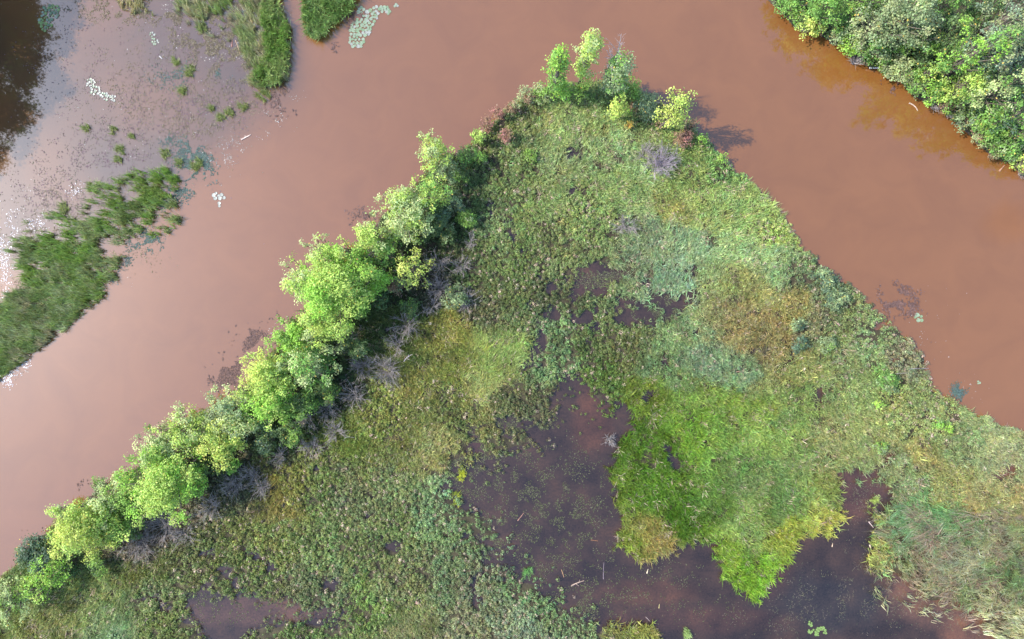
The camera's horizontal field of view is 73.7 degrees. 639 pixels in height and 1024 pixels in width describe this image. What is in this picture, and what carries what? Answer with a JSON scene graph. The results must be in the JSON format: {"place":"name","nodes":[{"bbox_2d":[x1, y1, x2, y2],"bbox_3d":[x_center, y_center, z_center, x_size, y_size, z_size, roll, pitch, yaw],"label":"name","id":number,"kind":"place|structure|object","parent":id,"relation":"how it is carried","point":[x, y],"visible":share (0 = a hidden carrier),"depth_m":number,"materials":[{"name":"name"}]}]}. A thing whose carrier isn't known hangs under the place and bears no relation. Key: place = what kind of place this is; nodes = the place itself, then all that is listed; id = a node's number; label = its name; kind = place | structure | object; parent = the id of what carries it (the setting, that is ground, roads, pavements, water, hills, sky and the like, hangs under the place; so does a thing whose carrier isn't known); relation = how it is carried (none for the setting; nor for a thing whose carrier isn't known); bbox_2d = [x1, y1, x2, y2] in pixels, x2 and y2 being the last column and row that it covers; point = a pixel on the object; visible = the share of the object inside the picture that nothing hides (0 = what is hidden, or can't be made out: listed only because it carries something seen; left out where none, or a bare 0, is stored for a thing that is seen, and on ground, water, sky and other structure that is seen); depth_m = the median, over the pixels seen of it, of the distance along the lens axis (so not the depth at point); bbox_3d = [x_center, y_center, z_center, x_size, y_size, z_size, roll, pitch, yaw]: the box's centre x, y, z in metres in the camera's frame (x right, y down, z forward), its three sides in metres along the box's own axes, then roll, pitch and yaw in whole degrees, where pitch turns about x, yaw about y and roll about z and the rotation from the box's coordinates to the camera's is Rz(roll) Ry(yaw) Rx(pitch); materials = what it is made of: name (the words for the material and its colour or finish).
{"place":"outdoors","nodes":[
{"label":"outdoors","id":0,"kind":"place"},
{"bbox_2d":[0,0,1023,579],"bbox_3d":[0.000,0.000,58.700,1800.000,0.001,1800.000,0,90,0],"label":"river water","id":1,"kind":"structure","parent":0,"point":[864,176],"depth_m":58.70,"materials":[{"name":"brown liquid"}]},
{"bbox_2d":[0,163,181,376],"bbox_3d":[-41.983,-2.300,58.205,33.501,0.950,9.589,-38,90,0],"label":"reed bed","id":2,"kind":"object","parent":1,"relation":"on","point":[57,249],"visible":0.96,"depth_m":58.29,"materials":[{"name":"green plant"}]},
{"bbox_2d":[0,0,290,297],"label":"weed mat","id":3,"kind":"object","parent":1,"relation":"on","point":[212,17],"visible":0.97,"depth_m":58.68,"materials":[{"name":"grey plant"}]},
{"bbox_2d":[0,0,297,231],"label":"shallow water weed","id":4,"kind":"object","parent":1,"relation":"on","point":[128,116],"visible":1,"depth_m":58.68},
{"bbox_2d":[171,0,290,89],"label":"reed bed","id":5,"kind":"object","parent":1,"relation":"on","point":[246,36],"visible":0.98,"depth_m":58.36,"materials":[{"name":"green plant"}]},
{"bbox_2d":[247,0,291,87],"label":"reed bed","id":6,"kind":"object","parent":1,"relation":"on","point":[263,18],"visible":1,"depth_m":58.16,"materials":[{"name":"green plant"}]},
{"bbox_2d":[295,0,355,40],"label":"reed bed","id":7,"kind":"object","parent":1,"relation":"on","point":[316,15],"visible":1,"depth_m":58.19,"materials":[{"name":"green plant"}]},
{"bbox_2d":[20,9,930,545],"bbox_3d":[-6.247,-8.405,58.667,83.008,0.045,39.883,-13,90,0],"label":"submerged weed","id":8,"kind":"object","parent":1,"relation":"in","point":[226,373],"visible":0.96,"depth_m":58.67,"materials":[{"name":"plant"}]},
{"bbox_2d":[91,59,969,401],"bbox_3d":[2.724,-8.647,58.669,76.448,0.040,21.627,8,90,0],"label":"floating algae","id":9,"kind":"object","parent":1,"relation":"on","point":[207,163],"visible":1,"depth_m":58.68,"materials":[{"name":"plant"}]},
{"bbox_2d":[0,0,1023,638],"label":"marsh ground","id":10,"kind":"structure","parent":0,"point":[508,444],"depth_m":58.58,"materials":[{"name":"green plant"}]},
{"bbox_2d":[0,576,30,629],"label":"tree","id":11,"kind":"object","parent":10,"relation":"on","point":[6,600],"visible":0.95,"depth_m":55.85,"materials":[{"name":"green plant"}]},
{"bbox_2d":[12,567,49,604],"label":"tree","id":12,"kind":"object","parent":10,"relation":"on","point":[31,590],"visible":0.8,"depth_m":56.12,"materials":[{"name":"green plant"}]},
{"bbox_2d":[13,530,57,577],"bbox_3d":[-39.850,19.696,57.544,3.683,3.018,4.010,0,90,0],"label":"shrub","id":13,"kind":"object","parent":10,"relation":"on","point":[26,557],"visible":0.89,"depth_m":56.77,"materials":[{"name":"green plant"}]},
{"bbox_2d":[29,555,73,602],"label":"tree","id":14,"kind":"object","parent":10,"relation":"on","point":[51,577],"visible":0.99,"depth_m":56.18,"materials":[{"name":"green plant"}]},
{"bbox_2d":[54,550,84,577],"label":"shrub","id":15,"kind":"object","parent":10,"relation":"on","point":[69,570],"visible":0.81,"depth_m":57.11,"materials":[{"name":"green plant"}]},
{"bbox_2d":[44,496,122,563],"bbox_3d":[-34.693,17.076,56.030,6.115,6.053,5.338,0,90,0],"label":"tree","id":16,"kind":"object","parent":10,"relation":"on","point":[77,526],"visible":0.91,"depth_m":54.49,"materials":[{"name":"green plant"}]},
{"bbox_2d":[85,553,107,580],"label":"shrub","id":17,"kind":"object","parent":10,"relation":"on","point":[94,563],"visible":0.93,"depth_m":57.26,"materials":[{"name":"green plant"}]},
{"bbox_2d":[81,470,143,529],"bbox_3d":[-32.336,14.309,56.527,5.019,5.056,4.358,-32,90,0],"label":"tree","id":18,"kind":"object","parent":10,"relation":"on","point":[114,501],"visible":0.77,"depth_m":54.91,"materials":[{"name":"green plant"}]},
{"bbox_2d":[95,504,137,549],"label":"tree","id":19,"kind":"object","parent":10,"relation":"on","point":[126,526],"visible":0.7,"depth_m":55.71,"materials":[{"name":"green plant"}]},
{"bbox_2d":[114,522,163,561],"bbox_3d":[-31.410,19.154,57.720,4.258,1.908,3.906,44,90,0],"label":"dead bush","id":20,"kind":"object","parent":10,"relation":"on","point":[143,546],"visible":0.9,"depth_m":57.86,"materials":[{"name":"grey plant"}]},
{"bbox_2d":[123,420,190,473],"bbox_3d":[-28.568,10.562,56.097,5.336,5.924,4.740,0,90,0],"label":"tree","id":21,"kind":"object","parent":10,"relation":"on","point":[155,444],"visible":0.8,"depth_m":54.42,"materials":[{"name":"green plant"}]},
{"bbox_2d":[114,448,208,529],"bbox_3d":[-27.703,13.315,55.466,6.724,7.182,6.425,0,90,0],"label":"tree","id":22,"kind":"object","parent":10,"relation":"on","point":[164,483],"visible":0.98,"depth_m":53.51,"materials":[{"name":"green plant"}]},
{"bbox_2d":[142,513,181,549],"bbox_3d":[-29.792,17.538,57.630,3.539,2.086,3.750,-27,90,0],"label":"dead bush","id":23,"kind":"object","parent":10,"relation":"on","point":[169,527],"visible":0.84,"depth_m":57.89,"materials":[{"name":"grey plant"}]},
{"bbox_2d":[151,400,210,457],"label":"tree","id":24,"kind":"object","parent":10,"relation":"on","point":[190,422],"visible":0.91,"depth_m":55.02,"materials":[{"name":"green plant"}]},
{"bbox_2d":[192,451,216,478],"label":"shrub","id":25,"kind":"object","parent":10,"relation":"on","point":[204,464],"visible":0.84,"depth_m":56.78,"materials":[{"name":"green plant"}]},
{"bbox_2d":[186,417,248,474],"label":"tree","id":26,"kind":"object","parent":10,"relation":"on","point":[222,446],"visible":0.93,"depth_m":54.94,"materials":[{"name":"green plant"}]},
{"bbox_2d":[200,383,261,441],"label":"tree","id":27,"kind":"object","parent":10,"relation":"on","point":[231,414],"visible":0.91,"depth_m":55.16,"materials":[{"name":"green plant"}]},
{"bbox_2d":[229,346,296,404],"bbox_3d":[-19.742,4.521,55.797,4.757,6.510,4.866,0,90,0],"label":"tree","id":28,"kind":"object","parent":10,"relation":"on","point":[267,369],"visible":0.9,"depth_m":53.66,"materials":[{"name":"green plant"}]},
{"bbox_2d":[250,424,278,456],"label":"shrub","id":29,"kind":"object","parent":10,"relation":"on","point":[261,441],"visible":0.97,"depth_m":56.48,"materials":[{"name":"green plant"}]},
{"bbox_2d":[238,377,298,431],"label":"tree","id":30,"kind":"object","parent":10,"relation":"on","point":[267,411],"visible":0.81,"depth_m":54.57,"materials":[{"name":"green plant"}]},
{"bbox_2d":[275,419,303,450],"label":"shrub","id":31,"kind":"object","parent":10,"relation":"on","point":[294,437],"visible":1,"depth_m":56.46,"materials":[{"name":"green plant"}]},
{"bbox_2d":[264,311,319,356],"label":"tree","id":32,"kind":"object","parent":10,"relation":"on","point":[287,339],"visible":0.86,"depth_m":54.47,"materials":[{"name":"green plant"}]},
{"bbox_2d":[278,253,329,305],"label":"tree","id":33,"kind":"object","parent":10,"relation":"on","point":[303,277],"visible":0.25,"depth_m":53.24,"materials":[{"name":"green plant"}]},
{"bbox_2d":[287,387,322,421],"bbox_3d":[-17.450,7.043,57.052,3.021,4.000,2.848,-36,90,0],"label":"shrub","id":34,"kind":"object","parent":10,"relation":"on","point":[302,408],"visible":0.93,"depth_m":55.84,"materials":[{"name":"green plant"}]},
{"bbox_2d":[271,327,343,391],"bbox_3d":[-16.231,3.033,55.865,5.280,6.385,5.311,17,90,0],"label":"tree","id":35,"kind":"object","parent":10,"relation":"on","point":[301,366],"visible":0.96,"depth_m":54.47,"materials":[{"name":"green plant"}]},
{"bbox_2d":[299,232,346,271],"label":"tree","id":36,"kind":"object","parent":10,"relation":"on","point":[316,255],"visible":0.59,"depth_m":52.45,"materials":[{"name":"green plant"}]},
{"bbox_2d":[309,372,340,407],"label":"shrub","id":37,"kind":"object","parent":10,"relation":"on","point":[330,390],"visible":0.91,"depth_m":56.72,"materials":[{"name":"green plant"}]},
{"bbox_2d":[297,305,354,348],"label":"tree","id":38,"kind":"object","parent":10,"relation":"on","point":[319,331],"visible":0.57,"depth_m":54.01,"materials":[{"name":"green plant"}]},
{"bbox_2d":[279,241,381,337],"bbox_3d":[-14.016,-2.372,54.760,7.543,8.587,7.590,0,90,0],"label":"tree","id":39,"kind":"object","parent":10,"relation":"on","point":[324,289],"visible":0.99,"depth_m":52.12,"materials":[{"name":"green plant"}]},
{"bbox_2d":[332,236,369,270],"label":"tree","id":40,"kind":"object","parent":10,"relation":"on","point":[347,250],"visible":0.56,"depth_m":53.48,"materials":[{"name":"green plant"}]},
{"bbox_2d":[337,333,370,363],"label":"shrub","id":41,"kind":"object","parent":10,"relation":"on","point":[358,345],"visible":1,"depth_m":56.73,"materials":[{"name":"green plant"}]},
{"bbox_2d":[340,248,399,296],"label":"tree","id":42,"kind":"object","parent":10,"relation":"on","point":[367,262],"visible":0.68,"depth_m":54.41,"materials":[{"name":"green plant"}]},
{"bbox_2d":[349,206,400,263],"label":"tree","id":43,"kind":"object","parent":10,"relation":"on","point":[367,234],"visible":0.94,"depth_m":54.16,"materials":[{"name":"green plant"}]},
{"bbox_2d":[369,353,399,393],"bbox_3d":[-10.717,4.388,57.381,3.287,2.581,3.709,0,90,0],"label":"dead bush","id":44,"kind":"object","parent":10,"relation":"on","point":[383,364],"visible":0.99,"depth_m":57.60,"materials":[{"name":"grey plant"}]},
{"bbox_2d":[372,234,407,276],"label":"tree","id":45,"kind":"object","parent":10,"relation":"on","point":[388,256],"visible":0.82,"depth_m":55.23,"materials":[{"name":"green plant"}]},
{"bbox_2d":[373,184,437,246],"bbox_3d":[-8.682,-8.338,55.941,5.326,6.235,5.204,0,90,0],"label":"tree","id":46,"kind":"object","parent":10,"relation":"on","point":[409,217],"visible":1,"depth_m":54.20,"materials":[{"name":"green plant"}]},
{"bbox_2d":[397,295,421,320],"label":"shrub","id":47,"kind":"object","parent":10,"relation":"on","point":[413,307],"visible":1,"depth_m":57.24,"materials":[{"name":"green plant"}]},
{"bbox_2d":[389,246,435,289],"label":"tree","id":48,"kind":"object","parent":10,"relation":"on","point":[406,267],"visible":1,"depth_m":55.41,"materials":[{"name":"green plant"}]},
{"bbox_2d":[408,173,453,211],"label":"tree","id":49,"kind":"object","parent":10,"relation":"on","point":[434,190],"visible":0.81,"depth_m":54.86,"materials":[{"name":"green plant"}]},
{"bbox_2d":[414,128,455,173],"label":"tree","id":50,"kind":"object","parent":10,"relation":"on","point":[433,150],"visible":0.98,"depth_m":54.83,"materials":[{"name":"green plant"}]},
{"bbox_2d":[422,205,451,236],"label":"shrub","id":51,"kind":"object","parent":10,"relation":"on","point":[440,220],"visible":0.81,"depth_m":56.30,"materials":[{"name":"green plant"}]},
{"bbox_2d":[428,154,459,185],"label":"tree","id":52,"kind":"object","parent":10,"relation":"on","point":[445,169],"visible":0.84,"depth_m":55.97,"materials":[{"name":"green plant"}]},
{"bbox_2d":[441,282,469,309],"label":"shrub","id":53,"kind":"object","parent":10,"relation":"on","point":[456,297],"visible":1,"depth_m":57.17,"materials":[{"name":"green plant"}]},
{"bbox_2d":[454,143,479,167],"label":"shrub","id":54,"kind":"object","parent":10,"relation":"on","point":[464,156],"visible":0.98,"depth_m":56.60,"materials":[{"name":"green plant"}]},
{"bbox_2d":[0,81,1023,638],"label":"broadleaf marsh plants","id":55,"kind":"object","parent":10,"relation":"on","point":[286,539],"visible":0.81,"depth_m":58.39,"materials":[{"name":"green plant"}]},
{"bbox_2d":[530,81,554,104],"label":"shrub","id":56,"kind":"object","parent":10,"relation":"on","point":[543,93],"visible":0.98,"depth_m":57.38,"materials":[{"name":"green plant"}]},
{"bbox_2d":[542,42,572,94],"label":"tree","id":57,"kind":"object","parent":10,"relation":"on","point":[558,62],"visible":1,"depth_m":51.48,"materials":[{"name":"green plant"}]},
{"bbox_2d":[548,76,575,102],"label":"shrub","id":58,"kind":"object","parent":10,"relation":"on","point":[561,91],"visible":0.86,"depth_m":56.57,"materials":[{"name":"green plant"}]},
{"bbox_2d":[567,78,593,104],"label":"shrub","id":59,"kind":"object","parent":10,"relation":"on","point":[580,89],"visible":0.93,"depth_m":56.83,"materials":[{"name":"green plant"}]},
{"bbox_2d":[570,28,606,86],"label":"tree","id":60,"kind":"object","parent":10,"relation":"on","point":[582,66],"visible":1,"depth_m":50.27,"materials":[{"name":"green plant"}]},
{"bbox_2d":[597,47,637,97],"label":"tree","id":61,"kind":"object","parent":10,"relation":"on","point":[613,83],"visible":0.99,"depth_m":51.39,"materials":[{"name":"green plant"}]},
{"bbox_2d":[604,92,630,121],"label":"tree","id":62,"kind":"object","parent":10,"relation":"on","point":[619,109],"visible":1,"depth_m":55.10,"materials":[{"name":"green plant"}]},
{"bbox_2d":[618,73,641,103],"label":"shrub","id":63,"kind":"object","parent":10,"relation":"on","point":[635,91],"visible":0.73,"depth_m":56.52,"materials":[{"name":"green plant"}]},
{"bbox_2d":[632,88,658,122],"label":"shrub","id":64,"kind":"object","parent":10,"relation":"on","point":[648,108],"visible":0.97,"depth_m":56.27,"materials":[{"name":"green plant"}]},
{"bbox_2d":[638,135,684,178],"bbox_3d":[12.645,-13.300,57.395,4.000,2.551,3.988,0,90,0],"label":"dead bush","id":65,"kind":"object","parent":10,"relation":"on","point":[659,162],"visible":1,"depth_m":57.51,"materials":[{"name":"grey plant"}]},
{"bbox_2d":[652,86,697,128],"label":"tree","id":66,"kind":"object","parent":10,"relation":"on","point":[672,112],"visible":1,"depth_m":52.37,"materials":[{"name":"green plant"}]},
{"bbox_2d":[563,324,898,638],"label":"cattail bed","id":67,"kind":"object","parent":10,"relation":"on","point":[750,495],"visible":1,"depth_m":58.38,"materials":[{"name":"green plant"}]},
{"bbox_2d":[774,0,810,25],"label":"tree","id":68,"kind":"object","parent":10,"relation":"on","point":[787,6],"visible":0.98,"depth_m":57.12,"materials":[{"name":"green plant"}]},
{"bbox_2d":[794,10,827,40],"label":"tree","id":69,"kind":"object","parent":10,"relation":"on","point":[810,26],"visible":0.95,"depth_m":57.09,"materials":[{"name":"yellow plant"}]},
{"bbox_2d":[811,265,837,292],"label":"shrub","id":70,"kind":"object","parent":10,"relation":"on","point":[828,278],"visible":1,"depth_m":57.67,"materials":[{"name":"green plant"}]},
{"bbox_2d":[803,0,847,34],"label":"tree","id":71,"kind":"object","parent":10,"relation":"on","point":[818,12],"visible":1,"depth_m":55.18,"materials":[{"name":"green plant"}]},
{"bbox_2d":[822,4,850,38],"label":"tree","id":72,"kind":"object","parent":10,"relation":"on","point":[837,25],"visible":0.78,"depth_m":56.76,"materials":[{"name":"green plant"}]},
{"bbox_2d":[824,284,850,313],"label":"shrub","id":73,"kind":"object","parent":10,"relation":"on","point":[837,303],"visible":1,"depth_m":57.61,"materials":[{"name":"green plant"}]},
{"bbox_2d":[840,0,888,26],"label":"tree","id":74,"kind":"object","parent":10,"relation":"on","point":[852,4],"visible":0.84,"depth_m":54.95,"materials":[{"name":"green plant"}]},
{"bbox_2d":[854,33,897,65],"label":"tree","id":75,"kind":"object","parent":10,"relation":"on","point":[876,50],"visible":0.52,"depth_m":56.44,"materials":[{"name":"green plant"}]},
{"bbox_2d":[846,0,915,52],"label":"tree","id":76,"kind":"object","parent":10,"relation":"on","point":[864,31],"visible":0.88,"depth_m":53.88,"materials":[{"name":"green plant"}]},
{"bbox_2d":[876,371,899,395],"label":"shrub","id":77,"kind":"object","parent":10,"relation":"on","point":[893,381],"visible":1,"depth_m":57.68,"materials":[{"name":"green plant"}]},
{"bbox_2d":[776,0,1023,174],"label":"woodland undergrowth","id":78,"kind":"object","parent":10,"relation":"on","point":[955,10],"visible":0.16,"depth_m":58.08,"materials":[{"name":"green plant"}]},
{"bbox_2d":[879,38,921,86],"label":"tree","id":79,"kind":"object","parent":10,"relation":"on","point":[899,59],"visible":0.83,"depth_m":56.89,"materials":[{"name":"green plant"}]},
{"bbox_2d":[871,0,944,50],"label":"tree","id":80,"kind":"object","parent":10,"relation":"on","point":[927,10],"visible":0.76,"depth_m":52.97,"materials":[{"name":"green plant"}]},
{"bbox_2d":[902,66,931,96],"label":"tree","id":81,"kind":"object","parent":10,"relation":"on","point":[917,75],"visible":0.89,"depth_m":56.98,"materials":[{"name":"green plant"}]},
{"bbox_2d":[893,14,946,56],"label":"tree","id":82,"kind":"object","parent":10,"relation":"on","point":[919,45],"visible":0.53,"depth_m":54.87,"materials":[{"name":"green plant"}]},
{"bbox_2d":[908,35,953,70],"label":"tree","id":83,"kind":"object","parent":10,"relation":"on","point":[925,58],"visible":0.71,"depth_m":55.85,"materials":[{"name":"green plant"}]},
{"bbox_2d":[921,74,953,107],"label":"tree","id":84,"kind":"object","parent":10,"relation":"on","point":[937,85],"visible":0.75,"depth_m":56.93,"materials":[{"name":"green plant"}]},
{"bbox_2d":[909,0,970,29],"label":"tree","id":85,"kind":"object","parent":10,"relation":"on","point":[951,3],"visible":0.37,"depth_m":54.08,"materials":[{"name":"green plant"}]},
{"bbox_2d":[866,448,1023,638],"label":"combed reeds","id":86,"kind":"object","parent":10,"relation":"on","point":[921,514],"visible":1,"depth_m":58.21,"materials":[{"name":"green plant"}]},
{"bbox_2d":[918,9,978,58],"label":"tree","id":87,"kind":"object","parent":10,"relation":"on","point":[962,21],"visible":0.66,"depth_m":53.69,"materials":[{"name":"green plant"}]},
{"bbox_2d":[931,54,995,108],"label":"tree","id":88,"kind":"object","parent":10,"relation":"on","point":[961,84],"visible":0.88,"depth_m":54.90,"materials":[{"name":"green plant"}]},
{"bbox_2d":[944,0,989,41],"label":"tree","id":89,"kind":"object","parent":10,"relation":"on","point":[972,12],"visible":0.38,"depth_m":54.64,"materials":[{"name":"green plant"}]},
{"bbox_2d":[951,101,990,134],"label":"tree","id":90,"kind":"object","parent":10,"relation":"on","point":[959,118],"visible":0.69,"depth_m":57.10,"materials":[{"name":"green plant"}]},
{"bbox_2d":[927,25,1023,83],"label":"tree","id":91,"kind":"object","parent":10,"relation":"on","point":[950,63],"visible":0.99,"depth_m":51.66,"materials":[{"name":"green plant"}]},
{"bbox_2d":[944,9,1023,80],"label":"tree","id":92,"kind":"object","parent":10,"relation":"on","point":[1009,57],"visible":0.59,"depth_m":51.46,"materials":[{"name":"green plant"}]},
{"bbox_2d":[951,0,1023,47],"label":"tree","id":93,"kind":"object","parent":10,"relation":"on","point":[1020,8],"visible":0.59,"depth_m":52.24,"materials":[{"name":"green plant"}]},
{"bbox_2d":[968,0,1011,28],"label":"tree","id":94,"kind":"object","parent":10,"relation":"on","point":[985,6],"visible":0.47,"depth_m":54.06,"materials":[{"name":"green plant"}]},
{"bbox_2d":[959,64,1023,116],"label":"tree","id":95,"kind":"object","parent":10,"relation":"on","point":[1003,85],"visible":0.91,"depth_m":53.52,"materials":[{"name":"green plant"}]},
{"bbox_2d":[967,98,1022,134],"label":"tree","id":96,"kind":"object","parent":10,"relation":"on","point":[982,123],"visible":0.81,"depth_m":55.93,"materials":[{"name":"green plant"}]},
{"bbox_2d":[978,120,1023,158],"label":"tree","id":97,"kind":"object","parent":10,"relation":"on","point":[995,137],"visible":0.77,"depth_m":56.71,"materials":[{"name":"green plant"}]},
{"bbox_2d":[987,91,1023,133],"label":"tree","id":98,"kind":"object","parent":10,"relation":"on","point":[1012,117],"visible":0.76,"depth_m":54.29,"materials":[{"name":"green plant"}]},
{"bbox_2d":[989,136,1023,163],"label":"tree","id":99,"kind":"object","parent":10,"relation":"on","point":[1009,150],"visible":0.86,"depth_m":56.97,"materials":[{"name":"green plant"}]},
{"bbox_2d":[56,95,1017,638],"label":"pond water","id":100,"kind":"structure","parent":0,"point":[822,567],"depth_m":58.69,"materials":[{"name":"brown liquid"}]},
{"bbox_2d":[182,262,756,630],"bbox_3d":[-3.333,10.277,58.671,52.442,0.035,34.565,0,90,0],"label":"pond weed","id":101,"kind":"object","parent":100,"relation":"on","point":[526,429],"visible":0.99,"depth_m":58.68,"materials":[{"name":"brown plant"}]},
{"bbox_2d":[693,467,982,638],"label":"drifting reed stalks","id":102,"kind":"object","parent":100,"relation":"on","point":[847,590],"visible":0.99,"depth_m":58.67,"materials":[{"name":"plant"}]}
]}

